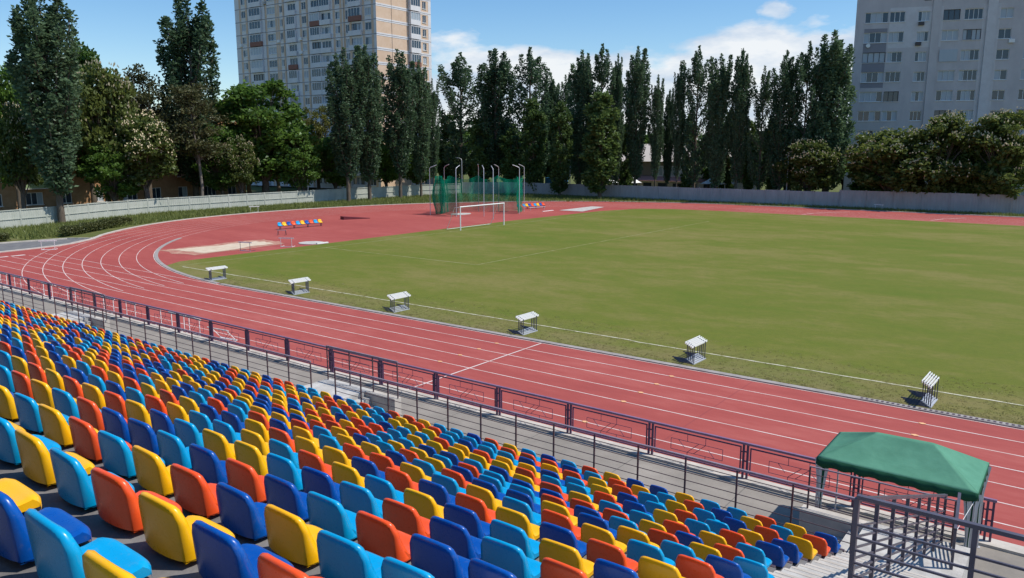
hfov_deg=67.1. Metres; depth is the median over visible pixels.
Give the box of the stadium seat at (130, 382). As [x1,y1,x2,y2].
[123,376,141,392]
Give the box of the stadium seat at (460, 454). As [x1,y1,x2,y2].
[448,446,468,461]
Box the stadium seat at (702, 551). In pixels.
[689,542,721,561]
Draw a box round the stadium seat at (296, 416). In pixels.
[290,413,309,428]
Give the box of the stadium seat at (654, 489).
[649,485,667,494]
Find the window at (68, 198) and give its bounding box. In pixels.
[63,193,71,203]
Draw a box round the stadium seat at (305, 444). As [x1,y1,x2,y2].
[294,436,322,459]
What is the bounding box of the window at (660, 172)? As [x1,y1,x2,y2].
[657,167,662,174]
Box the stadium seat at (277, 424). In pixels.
[269,418,292,438]
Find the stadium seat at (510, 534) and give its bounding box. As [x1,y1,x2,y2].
[490,519,539,558]
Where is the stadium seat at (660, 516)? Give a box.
[653,509,682,524]
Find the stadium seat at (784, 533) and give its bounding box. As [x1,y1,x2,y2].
[770,524,792,540]
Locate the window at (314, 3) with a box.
[311,0,318,6]
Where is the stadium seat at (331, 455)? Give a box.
[322,446,350,466]
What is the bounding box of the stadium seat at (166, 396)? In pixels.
[159,389,179,406]
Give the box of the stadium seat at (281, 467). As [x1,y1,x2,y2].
[266,453,302,490]
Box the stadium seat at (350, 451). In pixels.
[342,443,368,459]
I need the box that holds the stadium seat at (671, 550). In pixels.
[660,540,703,562]
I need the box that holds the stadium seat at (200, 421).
[189,410,212,432]
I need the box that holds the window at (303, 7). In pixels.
[301,2,305,9]
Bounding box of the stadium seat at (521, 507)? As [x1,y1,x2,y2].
[502,496,540,525]
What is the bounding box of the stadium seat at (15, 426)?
[9,421,25,430]
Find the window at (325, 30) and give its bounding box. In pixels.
[322,26,330,33]
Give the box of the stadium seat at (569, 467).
[562,464,583,479]
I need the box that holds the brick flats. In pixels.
[0,112,245,210]
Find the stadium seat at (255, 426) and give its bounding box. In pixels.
[244,418,268,442]
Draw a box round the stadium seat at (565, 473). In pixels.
[562,470,587,485]
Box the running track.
[0,202,1023,545]
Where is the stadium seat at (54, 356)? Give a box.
[48,350,62,362]
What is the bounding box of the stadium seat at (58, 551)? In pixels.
[24,508,151,577]
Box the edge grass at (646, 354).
[215,272,1023,424]
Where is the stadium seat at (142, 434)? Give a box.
[127,418,159,454]
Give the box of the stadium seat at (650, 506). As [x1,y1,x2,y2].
[645,500,666,513]
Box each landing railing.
[69,287,106,319]
[326,345,398,397]
[806,466,956,546]
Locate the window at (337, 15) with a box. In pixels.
[334,11,339,19]
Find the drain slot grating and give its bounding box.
[858,397,1023,426]
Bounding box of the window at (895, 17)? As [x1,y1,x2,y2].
[889,11,905,22]
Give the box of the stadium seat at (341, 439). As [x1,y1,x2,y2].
[336,433,360,447]
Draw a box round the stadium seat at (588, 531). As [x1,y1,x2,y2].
[581,523,626,552]
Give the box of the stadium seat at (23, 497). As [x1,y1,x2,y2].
[0,478,41,512]
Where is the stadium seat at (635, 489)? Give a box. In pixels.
[631,485,649,495]
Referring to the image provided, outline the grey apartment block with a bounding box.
[843,0,1023,194]
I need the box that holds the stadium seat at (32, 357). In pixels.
[25,351,54,365]
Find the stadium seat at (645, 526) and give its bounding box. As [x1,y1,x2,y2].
[639,519,666,533]
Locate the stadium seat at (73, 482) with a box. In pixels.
[49,447,134,508]
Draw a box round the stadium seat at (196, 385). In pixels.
[189,380,201,391]
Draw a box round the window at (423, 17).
[422,15,426,23]
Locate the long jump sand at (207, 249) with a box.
[174,241,272,252]
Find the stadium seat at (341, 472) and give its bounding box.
[331,461,364,487]
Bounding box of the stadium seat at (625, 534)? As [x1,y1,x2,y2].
[617,525,659,547]
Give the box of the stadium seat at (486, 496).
[466,484,501,510]
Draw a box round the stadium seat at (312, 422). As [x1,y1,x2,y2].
[309,419,330,431]
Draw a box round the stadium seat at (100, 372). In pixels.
[91,365,107,382]
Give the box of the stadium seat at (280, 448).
[268,438,298,468]
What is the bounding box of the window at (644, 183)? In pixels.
[643,182,651,185]
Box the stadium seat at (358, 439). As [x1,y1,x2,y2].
[353,433,374,445]
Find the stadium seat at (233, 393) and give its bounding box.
[224,388,237,398]
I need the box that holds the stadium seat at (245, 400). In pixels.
[236,396,251,408]
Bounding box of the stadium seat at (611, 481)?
[608,478,626,487]
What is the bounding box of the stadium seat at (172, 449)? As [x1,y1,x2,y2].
[156,430,191,468]
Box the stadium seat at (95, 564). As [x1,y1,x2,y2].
[82,550,135,577]
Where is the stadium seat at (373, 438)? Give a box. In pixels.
[365,433,381,443]
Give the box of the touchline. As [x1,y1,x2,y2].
[187,267,1023,405]
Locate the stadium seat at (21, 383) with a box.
[11,370,51,398]
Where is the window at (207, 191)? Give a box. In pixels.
[204,186,215,195]
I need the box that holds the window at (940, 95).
[935,90,952,100]
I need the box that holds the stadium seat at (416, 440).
[407,434,425,447]
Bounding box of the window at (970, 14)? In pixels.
[964,8,983,19]
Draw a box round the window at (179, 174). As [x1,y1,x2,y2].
[177,168,185,176]
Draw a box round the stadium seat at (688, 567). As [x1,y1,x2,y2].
[675,554,723,577]
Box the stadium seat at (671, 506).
[665,500,691,513]
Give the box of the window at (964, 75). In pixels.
[958,70,976,80]
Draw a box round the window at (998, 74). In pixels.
[993,70,1006,79]
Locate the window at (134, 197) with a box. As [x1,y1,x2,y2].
[123,194,136,200]
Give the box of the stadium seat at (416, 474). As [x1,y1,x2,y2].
[400,462,430,482]
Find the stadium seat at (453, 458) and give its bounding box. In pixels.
[439,451,462,465]
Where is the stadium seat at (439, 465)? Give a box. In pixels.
[424,457,450,471]
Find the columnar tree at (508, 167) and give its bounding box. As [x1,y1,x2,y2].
[499,126,523,181]
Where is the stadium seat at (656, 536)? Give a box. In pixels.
[647,528,684,546]
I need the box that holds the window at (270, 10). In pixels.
[267,7,274,14]
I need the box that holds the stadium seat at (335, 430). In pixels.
[331,426,352,437]
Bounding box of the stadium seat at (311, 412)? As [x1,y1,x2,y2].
[305,408,320,418]
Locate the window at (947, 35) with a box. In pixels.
[941,30,958,40]
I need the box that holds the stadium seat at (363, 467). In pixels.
[351,456,384,479]
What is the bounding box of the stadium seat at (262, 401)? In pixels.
[255,398,271,410]
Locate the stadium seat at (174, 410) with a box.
[166,402,189,423]
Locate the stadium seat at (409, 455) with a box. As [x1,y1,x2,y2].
[399,448,423,462]
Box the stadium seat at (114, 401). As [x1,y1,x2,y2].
[104,391,127,419]
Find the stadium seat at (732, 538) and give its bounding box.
[719,529,751,547]
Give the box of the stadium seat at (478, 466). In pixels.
[463,458,486,473]
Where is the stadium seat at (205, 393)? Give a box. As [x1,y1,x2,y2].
[198,388,213,400]
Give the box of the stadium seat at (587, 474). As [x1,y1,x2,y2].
[584,471,607,485]
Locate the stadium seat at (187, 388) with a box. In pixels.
[180,382,197,394]
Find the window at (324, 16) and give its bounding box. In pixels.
[321,12,329,19]
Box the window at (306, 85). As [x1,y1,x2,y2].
[305,84,309,91]
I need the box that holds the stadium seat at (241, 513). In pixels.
[216,482,266,540]
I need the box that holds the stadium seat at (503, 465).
[491,459,514,476]
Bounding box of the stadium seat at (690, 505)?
[683,500,703,512]
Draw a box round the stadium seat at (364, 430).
[357,425,375,435]
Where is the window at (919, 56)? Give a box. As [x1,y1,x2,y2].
[914,52,926,61]
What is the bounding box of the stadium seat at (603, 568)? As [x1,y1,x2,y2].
[593,558,638,577]
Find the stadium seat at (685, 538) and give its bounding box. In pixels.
[675,531,703,546]
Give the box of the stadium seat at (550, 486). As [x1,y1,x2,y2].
[540,481,567,500]
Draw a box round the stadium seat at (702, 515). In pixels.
[693,508,718,522]
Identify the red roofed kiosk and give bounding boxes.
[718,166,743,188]
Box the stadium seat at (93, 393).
[82,383,105,409]
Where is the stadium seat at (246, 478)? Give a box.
[225,458,265,501]
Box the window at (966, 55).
[960,49,978,60]
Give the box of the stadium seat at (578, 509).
[574,505,608,524]
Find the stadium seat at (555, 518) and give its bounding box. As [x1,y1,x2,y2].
[541,509,580,539]
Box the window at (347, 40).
[346,39,349,47]
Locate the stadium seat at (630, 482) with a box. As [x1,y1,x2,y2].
[626,478,648,489]
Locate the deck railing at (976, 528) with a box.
[848,494,1023,577]
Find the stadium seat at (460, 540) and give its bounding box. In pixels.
[429,516,481,559]
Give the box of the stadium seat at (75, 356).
[68,350,81,361]
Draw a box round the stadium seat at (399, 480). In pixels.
[385,467,418,492]
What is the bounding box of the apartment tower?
[234,0,432,188]
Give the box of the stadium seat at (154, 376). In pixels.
[151,372,164,382]
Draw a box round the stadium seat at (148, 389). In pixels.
[140,382,159,397]
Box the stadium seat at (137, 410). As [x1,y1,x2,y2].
[125,399,151,426]
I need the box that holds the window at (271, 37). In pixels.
[268,33,275,41]
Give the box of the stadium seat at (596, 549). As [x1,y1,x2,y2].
[586,538,637,571]
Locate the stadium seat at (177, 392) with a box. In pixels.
[171,385,188,400]
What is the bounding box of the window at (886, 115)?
[881,111,896,120]
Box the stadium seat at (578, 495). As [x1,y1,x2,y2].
[568,491,598,510]
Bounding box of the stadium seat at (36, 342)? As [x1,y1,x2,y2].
[32,338,43,347]
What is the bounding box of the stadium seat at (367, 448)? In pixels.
[361,441,384,455]
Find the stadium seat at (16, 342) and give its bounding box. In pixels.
[11,337,23,350]
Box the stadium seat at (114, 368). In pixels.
[108,364,123,379]
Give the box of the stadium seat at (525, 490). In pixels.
[509,483,540,504]
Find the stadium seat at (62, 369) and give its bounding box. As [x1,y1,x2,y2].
[54,361,87,378]
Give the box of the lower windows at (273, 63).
[254,60,428,185]
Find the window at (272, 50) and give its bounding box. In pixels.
[269,47,276,54]
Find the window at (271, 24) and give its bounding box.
[267,20,274,27]
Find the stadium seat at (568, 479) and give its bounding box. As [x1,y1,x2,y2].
[565,476,589,493]
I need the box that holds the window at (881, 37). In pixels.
[863,32,886,43]
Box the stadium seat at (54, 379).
[45,368,81,390]
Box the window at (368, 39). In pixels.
[366,36,371,44]
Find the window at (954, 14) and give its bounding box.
[942,9,960,20]
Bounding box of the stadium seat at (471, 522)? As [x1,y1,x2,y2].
[443,503,489,538]
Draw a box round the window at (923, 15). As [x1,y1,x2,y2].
[917,11,929,21]
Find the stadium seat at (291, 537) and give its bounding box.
[264,504,322,566]
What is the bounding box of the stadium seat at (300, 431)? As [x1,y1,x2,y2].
[292,426,319,448]
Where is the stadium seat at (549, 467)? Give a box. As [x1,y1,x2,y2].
[541,463,562,479]
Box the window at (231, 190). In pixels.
[228,185,235,193]
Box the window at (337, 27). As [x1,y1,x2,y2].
[336,26,339,33]
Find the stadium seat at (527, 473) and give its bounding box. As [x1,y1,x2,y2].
[515,467,540,485]
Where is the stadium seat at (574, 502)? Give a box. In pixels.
[570,498,602,518]
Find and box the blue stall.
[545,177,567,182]
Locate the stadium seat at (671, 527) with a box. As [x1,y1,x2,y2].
[662,520,695,535]
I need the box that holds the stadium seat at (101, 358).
[96,355,108,366]
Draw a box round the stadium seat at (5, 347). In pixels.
[0,341,25,355]
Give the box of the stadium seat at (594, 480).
[588,476,611,492]
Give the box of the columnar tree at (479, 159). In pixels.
[465,117,494,181]
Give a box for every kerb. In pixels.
[0,201,1023,252]
[0,238,89,243]
[0,285,1023,556]
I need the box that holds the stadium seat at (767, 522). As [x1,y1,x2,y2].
[754,515,775,527]
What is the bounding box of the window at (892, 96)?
[883,91,898,101]
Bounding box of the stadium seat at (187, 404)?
[179,396,199,414]
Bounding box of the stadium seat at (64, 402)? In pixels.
[51,388,100,418]
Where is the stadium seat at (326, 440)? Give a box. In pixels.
[318,434,342,450]
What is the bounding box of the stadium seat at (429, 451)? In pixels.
[418,444,438,457]
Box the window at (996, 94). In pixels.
[991,90,1004,99]
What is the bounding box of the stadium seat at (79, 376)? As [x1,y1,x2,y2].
[70,367,88,384]
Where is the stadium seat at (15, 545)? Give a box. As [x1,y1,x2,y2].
[0,491,91,564]
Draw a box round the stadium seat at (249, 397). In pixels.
[240,393,253,404]
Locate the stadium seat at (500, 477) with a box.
[483,470,510,487]
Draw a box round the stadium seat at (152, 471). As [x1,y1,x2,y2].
[132,445,173,495]
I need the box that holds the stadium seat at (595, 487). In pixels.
[590,484,616,500]
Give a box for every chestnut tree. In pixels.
[0,101,43,208]
[70,59,140,201]
[101,109,178,198]
[216,134,260,193]
[771,136,845,190]
[843,125,943,193]
[902,109,981,193]
[948,106,1023,199]
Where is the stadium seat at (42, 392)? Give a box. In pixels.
[30,379,76,408]
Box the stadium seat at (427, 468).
[412,458,440,476]
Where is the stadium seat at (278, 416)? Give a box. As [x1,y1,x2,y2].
[271,412,290,428]
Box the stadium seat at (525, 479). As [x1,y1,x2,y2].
[513,473,539,491]
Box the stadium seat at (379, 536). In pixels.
[355,511,410,561]
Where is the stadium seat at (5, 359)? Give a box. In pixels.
[0,350,12,370]
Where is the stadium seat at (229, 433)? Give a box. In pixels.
[212,419,240,443]
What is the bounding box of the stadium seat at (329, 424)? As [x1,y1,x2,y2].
[325,420,341,429]
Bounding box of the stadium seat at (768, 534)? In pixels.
[754,525,782,542]
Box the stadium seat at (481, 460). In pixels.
[469,453,490,469]
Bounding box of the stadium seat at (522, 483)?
[511,479,538,496]
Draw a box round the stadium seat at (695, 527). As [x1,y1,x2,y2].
[684,518,715,536]
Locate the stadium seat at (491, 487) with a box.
[472,478,505,500]
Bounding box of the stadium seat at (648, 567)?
[638,556,684,577]
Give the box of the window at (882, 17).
[864,12,888,23]
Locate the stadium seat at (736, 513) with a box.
[726,507,747,519]
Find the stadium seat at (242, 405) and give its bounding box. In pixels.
[232,399,249,414]
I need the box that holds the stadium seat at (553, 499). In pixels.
[540,493,573,515]
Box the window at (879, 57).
[862,52,885,62]
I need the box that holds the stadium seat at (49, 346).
[44,342,54,351]
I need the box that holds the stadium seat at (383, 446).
[375,440,398,452]
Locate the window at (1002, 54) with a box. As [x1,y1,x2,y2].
[995,49,1008,59]
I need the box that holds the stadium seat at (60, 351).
[55,346,81,358]
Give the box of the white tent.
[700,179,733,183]
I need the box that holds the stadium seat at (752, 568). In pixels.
[733,556,774,577]
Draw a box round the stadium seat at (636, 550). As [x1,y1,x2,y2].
[627,539,675,565]
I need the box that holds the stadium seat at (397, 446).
[387,440,404,451]
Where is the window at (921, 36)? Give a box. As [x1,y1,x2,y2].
[916,31,928,41]
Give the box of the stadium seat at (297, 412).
[289,409,306,422]
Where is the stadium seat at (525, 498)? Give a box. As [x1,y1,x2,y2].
[506,489,540,513]
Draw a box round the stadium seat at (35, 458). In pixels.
[15,429,94,485]
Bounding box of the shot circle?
[299,241,327,244]
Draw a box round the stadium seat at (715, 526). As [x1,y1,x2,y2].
[705,519,729,534]
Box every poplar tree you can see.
[2,0,84,223]
[152,0,220,195]
[324,47,368,201]
[350,44,384,199]
[379,49,418,196]
[408,59,432,195]
[427,78,440,194]
[435,52,482,187]
[474,48,514,181]
[504,47,551,176]
[540,72,560,176]
[550,75,575,177]
[567,49,594,183]
[580,43,620,171]
[608,53,625,184]
[621,46,650,185]
[647,74,664,185]
[662,89,675,186]
[670,61,686,186]
[676,45,712,187]
[704,53,733,187]
[727,48,753,188]
[745,65,775,189]
[764,49,801,189]
[785,41,826,189]
[803,29,856,191]
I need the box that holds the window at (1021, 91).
[1018,89,1023,99]
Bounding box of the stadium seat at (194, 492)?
[170,463,218,516]
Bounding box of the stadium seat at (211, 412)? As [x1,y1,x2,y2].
[199,403,221,422]
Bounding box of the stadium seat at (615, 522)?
[609,516,645,533]
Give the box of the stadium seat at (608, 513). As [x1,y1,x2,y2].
[603,508,637,525]
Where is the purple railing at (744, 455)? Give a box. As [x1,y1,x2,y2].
[0,271,996,541]
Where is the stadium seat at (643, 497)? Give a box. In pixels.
[638,491,664,505]
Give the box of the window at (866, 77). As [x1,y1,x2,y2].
[860,72,883,82]
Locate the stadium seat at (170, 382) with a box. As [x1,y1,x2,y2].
[166,377,179,389]
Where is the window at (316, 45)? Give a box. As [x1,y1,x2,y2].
[312,42,320,48]
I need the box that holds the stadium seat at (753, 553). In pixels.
[736,542,771,567]
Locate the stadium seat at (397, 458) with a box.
[385,449,411,466]
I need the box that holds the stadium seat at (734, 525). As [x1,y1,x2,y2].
[723,517,750,532]
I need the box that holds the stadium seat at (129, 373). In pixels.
[123,369,139,385]
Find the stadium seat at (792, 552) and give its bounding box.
[771,538,802,563]
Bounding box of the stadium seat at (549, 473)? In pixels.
[540,469,564,485]
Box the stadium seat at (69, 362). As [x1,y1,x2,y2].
[62,355,90,368]
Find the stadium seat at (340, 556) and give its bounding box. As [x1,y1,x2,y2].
[316,530,383,577]
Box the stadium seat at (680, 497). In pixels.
[675,492,693,503]
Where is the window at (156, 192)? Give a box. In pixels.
[152,188,160,197]
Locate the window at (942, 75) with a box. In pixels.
[937,70,954,80]
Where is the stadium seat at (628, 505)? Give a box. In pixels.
[623,500,652,515]
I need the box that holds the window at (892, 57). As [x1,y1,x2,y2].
[886,52,901,62]
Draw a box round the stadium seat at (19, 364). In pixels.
[11,355,44,378]
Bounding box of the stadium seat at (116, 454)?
[98,430,164,477]
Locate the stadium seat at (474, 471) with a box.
[458,462,479,477]
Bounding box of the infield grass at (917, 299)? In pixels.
[167,209,1023,424]
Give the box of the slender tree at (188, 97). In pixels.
[153,81,237,195]
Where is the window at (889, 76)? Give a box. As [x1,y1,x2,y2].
[885,72,899,81]
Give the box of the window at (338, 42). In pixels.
[336,40,340,47]
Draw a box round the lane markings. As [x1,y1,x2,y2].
[0,203,1023,386]
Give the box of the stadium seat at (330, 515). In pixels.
[306,491,356,539]
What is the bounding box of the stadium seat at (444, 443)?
[433,437,451,449]
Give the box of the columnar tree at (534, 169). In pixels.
[518,97,547,190]
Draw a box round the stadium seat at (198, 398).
[188,391,206,406]
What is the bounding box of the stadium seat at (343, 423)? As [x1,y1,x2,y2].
[339,419,356,428]
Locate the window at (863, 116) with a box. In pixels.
[857,111,880,121]
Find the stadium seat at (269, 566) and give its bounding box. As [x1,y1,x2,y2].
[257,553,322,577]
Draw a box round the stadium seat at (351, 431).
[345,426,361,436]
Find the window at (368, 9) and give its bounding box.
[364,7,370,15]
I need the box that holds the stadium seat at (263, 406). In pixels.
[253,401,270,415]
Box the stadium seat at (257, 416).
[248,410,269,430]
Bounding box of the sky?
[0,0,856,137]
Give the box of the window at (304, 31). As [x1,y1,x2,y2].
[302,30,306,37]
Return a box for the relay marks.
[438,343,925,435]
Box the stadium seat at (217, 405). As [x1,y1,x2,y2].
[207,397,227,414]
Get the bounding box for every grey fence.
[462,182,839,206]
[838,190,1023,213]
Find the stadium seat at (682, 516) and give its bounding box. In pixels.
[674,509,697,523]
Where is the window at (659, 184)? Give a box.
[657,183,665,186]
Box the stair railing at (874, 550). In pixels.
[853,494,947,577]
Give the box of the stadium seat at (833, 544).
[814,532,840,553]
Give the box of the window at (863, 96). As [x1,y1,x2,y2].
[859,92,881,101]
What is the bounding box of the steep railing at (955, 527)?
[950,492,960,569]
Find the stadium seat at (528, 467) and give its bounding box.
[517,462,539,478]
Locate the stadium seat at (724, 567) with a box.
[705,554,750,577]
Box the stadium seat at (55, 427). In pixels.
[38,404,98,445]
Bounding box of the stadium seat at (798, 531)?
[784,523,806,537]
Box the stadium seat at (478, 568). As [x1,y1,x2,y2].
[468,558,516,577]
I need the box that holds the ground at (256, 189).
[0,173,1023,241]
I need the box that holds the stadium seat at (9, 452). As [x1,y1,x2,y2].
[0,417,61,464]
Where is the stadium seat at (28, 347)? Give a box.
[22,342,36,354]
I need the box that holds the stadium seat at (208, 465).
[189,443,227,483]
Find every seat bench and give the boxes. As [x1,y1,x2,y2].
[277,219,322,228]
[517,203,545,207]
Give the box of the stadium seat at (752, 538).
[737,528,763,546]
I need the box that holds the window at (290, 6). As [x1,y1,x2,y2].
[287,3,294,9]
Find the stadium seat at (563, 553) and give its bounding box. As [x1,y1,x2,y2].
[539,538,593,577]
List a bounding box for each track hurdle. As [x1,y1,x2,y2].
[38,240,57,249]
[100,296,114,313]
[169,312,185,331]
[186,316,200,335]
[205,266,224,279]
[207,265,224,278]
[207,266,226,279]
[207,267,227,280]
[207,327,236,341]
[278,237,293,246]
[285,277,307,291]
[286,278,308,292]
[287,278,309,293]
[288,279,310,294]
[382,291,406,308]
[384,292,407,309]
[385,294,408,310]
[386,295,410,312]
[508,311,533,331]
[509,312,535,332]
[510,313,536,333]
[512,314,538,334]
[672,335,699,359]
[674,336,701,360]
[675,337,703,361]
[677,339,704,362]
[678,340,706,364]
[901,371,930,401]
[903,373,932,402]
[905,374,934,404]
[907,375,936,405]
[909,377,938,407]
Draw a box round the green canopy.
[815,432,991,548]
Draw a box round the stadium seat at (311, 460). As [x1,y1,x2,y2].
[298,449,332,479]
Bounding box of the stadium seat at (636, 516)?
[629,510,654,528]
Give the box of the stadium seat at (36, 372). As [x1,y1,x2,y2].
[27,362,62,382]
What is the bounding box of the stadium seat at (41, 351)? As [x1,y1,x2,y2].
[35,346,61,358]
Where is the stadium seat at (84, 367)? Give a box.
[76,360,91,375]
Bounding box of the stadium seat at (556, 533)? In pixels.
[539,522,586,556]
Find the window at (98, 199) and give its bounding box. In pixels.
[96,190,104,201]
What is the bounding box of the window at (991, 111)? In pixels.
[990,110,1002,114]
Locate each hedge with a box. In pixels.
[0,232,10,240]
[57,216,132,236]
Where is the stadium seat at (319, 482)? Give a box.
[301,466,340,502]
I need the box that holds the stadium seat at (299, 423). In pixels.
[290,419,312,435]
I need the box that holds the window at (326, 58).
[323,55,331,61]
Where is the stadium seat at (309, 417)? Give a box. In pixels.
[306,414,322,422]
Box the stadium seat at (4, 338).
[0,333,12,345]
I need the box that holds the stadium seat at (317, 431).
[312,426,335,438]
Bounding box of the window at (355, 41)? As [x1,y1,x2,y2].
[352,37,361,44]
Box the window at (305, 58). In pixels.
[304,57,307,64]
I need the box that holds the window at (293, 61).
[290,58,297,64]
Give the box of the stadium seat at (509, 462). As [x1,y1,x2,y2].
[495,455,516,470]
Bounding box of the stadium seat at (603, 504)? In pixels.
[599,500,628,516]
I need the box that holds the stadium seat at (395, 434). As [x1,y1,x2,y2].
[387,428,406,440]
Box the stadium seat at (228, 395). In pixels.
[219,391,233,402]
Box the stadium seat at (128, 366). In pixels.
[123,363,135,373]
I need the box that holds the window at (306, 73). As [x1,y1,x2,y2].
[304,71,308,77]
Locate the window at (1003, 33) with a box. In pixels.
[998,28,1011,38]
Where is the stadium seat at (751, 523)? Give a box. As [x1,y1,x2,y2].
[740,516,762,531]
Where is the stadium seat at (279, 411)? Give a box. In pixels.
[271,407,289,421]
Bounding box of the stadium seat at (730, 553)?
[713,543,744,560]
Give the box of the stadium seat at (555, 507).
[541,500,577,525]
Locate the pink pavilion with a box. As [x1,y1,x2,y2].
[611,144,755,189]
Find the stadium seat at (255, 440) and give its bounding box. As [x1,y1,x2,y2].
[240,429,269,455]
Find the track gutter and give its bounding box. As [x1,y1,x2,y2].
[154,238,1023,429]
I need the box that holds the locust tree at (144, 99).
[122,63,174,198]
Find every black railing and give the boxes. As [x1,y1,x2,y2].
[0,283,44,311]
[53,296,311,388]
[334,367,854,553]
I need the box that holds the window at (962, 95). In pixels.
[956,90,974,100]
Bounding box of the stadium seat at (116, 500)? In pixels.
[91,467,182,532]
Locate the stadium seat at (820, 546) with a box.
[802,534,830,556]
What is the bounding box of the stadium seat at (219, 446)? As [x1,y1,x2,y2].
[202,428,235,460]
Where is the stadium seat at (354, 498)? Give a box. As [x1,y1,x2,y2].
[339,481,382,518]
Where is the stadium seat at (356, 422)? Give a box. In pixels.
[350,417,367,427]
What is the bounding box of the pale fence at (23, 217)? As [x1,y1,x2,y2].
[0,183,460,228]
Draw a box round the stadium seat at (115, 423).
[101,407,130,442]
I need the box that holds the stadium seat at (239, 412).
[227,404,247,421]
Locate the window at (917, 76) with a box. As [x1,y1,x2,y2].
[912,72,924,81]
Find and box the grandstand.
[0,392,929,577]
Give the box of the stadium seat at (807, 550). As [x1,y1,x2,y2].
[787,535,817,559]
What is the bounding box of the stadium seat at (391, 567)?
[381,557,434,577]
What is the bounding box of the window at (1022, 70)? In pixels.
[1019,69,1023,79]
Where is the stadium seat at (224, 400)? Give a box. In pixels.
[214,393,231,407]
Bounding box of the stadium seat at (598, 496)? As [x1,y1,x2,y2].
[593,491,622,507]
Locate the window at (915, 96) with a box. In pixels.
[910,92,922,101]
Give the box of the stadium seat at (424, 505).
[403,488,443,518]
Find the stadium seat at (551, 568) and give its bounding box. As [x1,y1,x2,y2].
[540,557,587,577]
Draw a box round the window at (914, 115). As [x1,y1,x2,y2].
[909,111,920,120]
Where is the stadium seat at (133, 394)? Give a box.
[125,387,145,407]
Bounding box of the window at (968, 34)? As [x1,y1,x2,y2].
[962,29,980,39]
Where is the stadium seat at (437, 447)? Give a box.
[426,440,447,453]
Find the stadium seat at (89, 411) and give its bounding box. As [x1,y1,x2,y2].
[76,396,127,430]
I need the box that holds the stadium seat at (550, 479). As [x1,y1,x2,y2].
[541,475,566,493]
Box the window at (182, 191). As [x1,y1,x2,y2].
[178,186,187,196]
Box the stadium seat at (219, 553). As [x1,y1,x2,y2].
[192,520,293,577]
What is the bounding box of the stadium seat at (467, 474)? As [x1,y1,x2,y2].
[451,465,477,482]
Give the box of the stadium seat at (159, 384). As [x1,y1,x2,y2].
[154,379,171,393]
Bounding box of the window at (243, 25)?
[241,24,245,31]
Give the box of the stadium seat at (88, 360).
[81,355,108,368]
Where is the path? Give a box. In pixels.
[0,239,84,250]
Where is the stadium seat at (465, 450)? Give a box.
[453,443,470,456]
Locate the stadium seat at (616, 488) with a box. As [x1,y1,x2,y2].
[612,484,637,498]
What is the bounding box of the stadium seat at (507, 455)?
[497,450,517,465]
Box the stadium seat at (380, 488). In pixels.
[364,474,403,502]
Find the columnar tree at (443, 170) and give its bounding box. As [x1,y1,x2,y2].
[437,113,459,183]
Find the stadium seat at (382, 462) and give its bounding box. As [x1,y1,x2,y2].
[369,452,399,471]
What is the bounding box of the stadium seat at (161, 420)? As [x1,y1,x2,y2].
[149,408,175,435]
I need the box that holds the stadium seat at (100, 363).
[94,359,108,373]
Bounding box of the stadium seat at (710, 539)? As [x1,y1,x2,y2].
[699,530,731,547]
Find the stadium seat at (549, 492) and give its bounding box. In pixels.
[539,488,569,507]
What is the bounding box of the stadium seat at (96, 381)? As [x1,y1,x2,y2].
[88,373,123,394]
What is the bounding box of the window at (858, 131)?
[856,130,878,140]
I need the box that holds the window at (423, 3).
[422,1,425,9]
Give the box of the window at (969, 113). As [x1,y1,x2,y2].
[955,110,972,120]
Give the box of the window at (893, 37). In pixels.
[887,32,903,42]
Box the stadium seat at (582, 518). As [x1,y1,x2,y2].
[577,512,616,538]
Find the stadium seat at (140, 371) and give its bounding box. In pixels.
[136,368,150,377]
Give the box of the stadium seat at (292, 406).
[287,403,304,416]
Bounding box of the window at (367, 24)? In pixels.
[365,22,371,29]
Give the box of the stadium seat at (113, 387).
[105,380,125,400]
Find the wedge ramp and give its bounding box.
[340,216,369,219]
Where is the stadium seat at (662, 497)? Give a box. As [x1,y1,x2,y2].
[656,492,676,504]
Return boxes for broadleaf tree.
[0,62,23,208]
[44,36,111,202]
[75,144,144,200]
[185,123,244,194]
[210,77,314,192]
[246,172,272,193]
[269,173,280,191]
[273,126,321,190]
[310,136,356,188]
[372,131,411,186]
[402,145,439,184]
[457,132,474,178]
[521,131,551,176]
[643,130,675,144]
[690,133,728,187]
[743,131,765,189]
[762,126,803,189]
[827,125,851,191]
[837,177,843,189]
[846,161,872,190]
[949,148,1012,193]
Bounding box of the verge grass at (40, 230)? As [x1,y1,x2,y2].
[0,192,1023,239]
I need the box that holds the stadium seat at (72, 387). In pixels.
[63,375,103,397]
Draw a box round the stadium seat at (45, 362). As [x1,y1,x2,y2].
[40,356,55,370]
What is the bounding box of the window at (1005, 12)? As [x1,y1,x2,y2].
[999,8,1013,18]
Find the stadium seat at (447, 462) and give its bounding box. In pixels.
[432,454,452,468]
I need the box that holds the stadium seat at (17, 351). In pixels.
[11,346,39,362]
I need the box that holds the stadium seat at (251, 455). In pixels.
[234,440,267,475]
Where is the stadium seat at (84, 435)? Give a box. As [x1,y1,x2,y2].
[68,416,131,460]
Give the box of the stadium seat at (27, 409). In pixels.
[13,392,68,432]
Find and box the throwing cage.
[429,164,523,218]
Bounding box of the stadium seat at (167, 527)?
[138,492,234,563]
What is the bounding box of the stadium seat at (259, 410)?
[250,405,270,421]
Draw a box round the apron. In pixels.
[0,289,1023,577]
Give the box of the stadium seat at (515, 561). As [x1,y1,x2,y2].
[481,536,540,577]
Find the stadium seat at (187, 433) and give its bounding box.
[174,418,203,447]
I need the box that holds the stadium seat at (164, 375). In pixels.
[161,371,183,383]
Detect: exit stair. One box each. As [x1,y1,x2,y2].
[52,310,109,330]
[304,378,401,416]
[799,504,969,577]

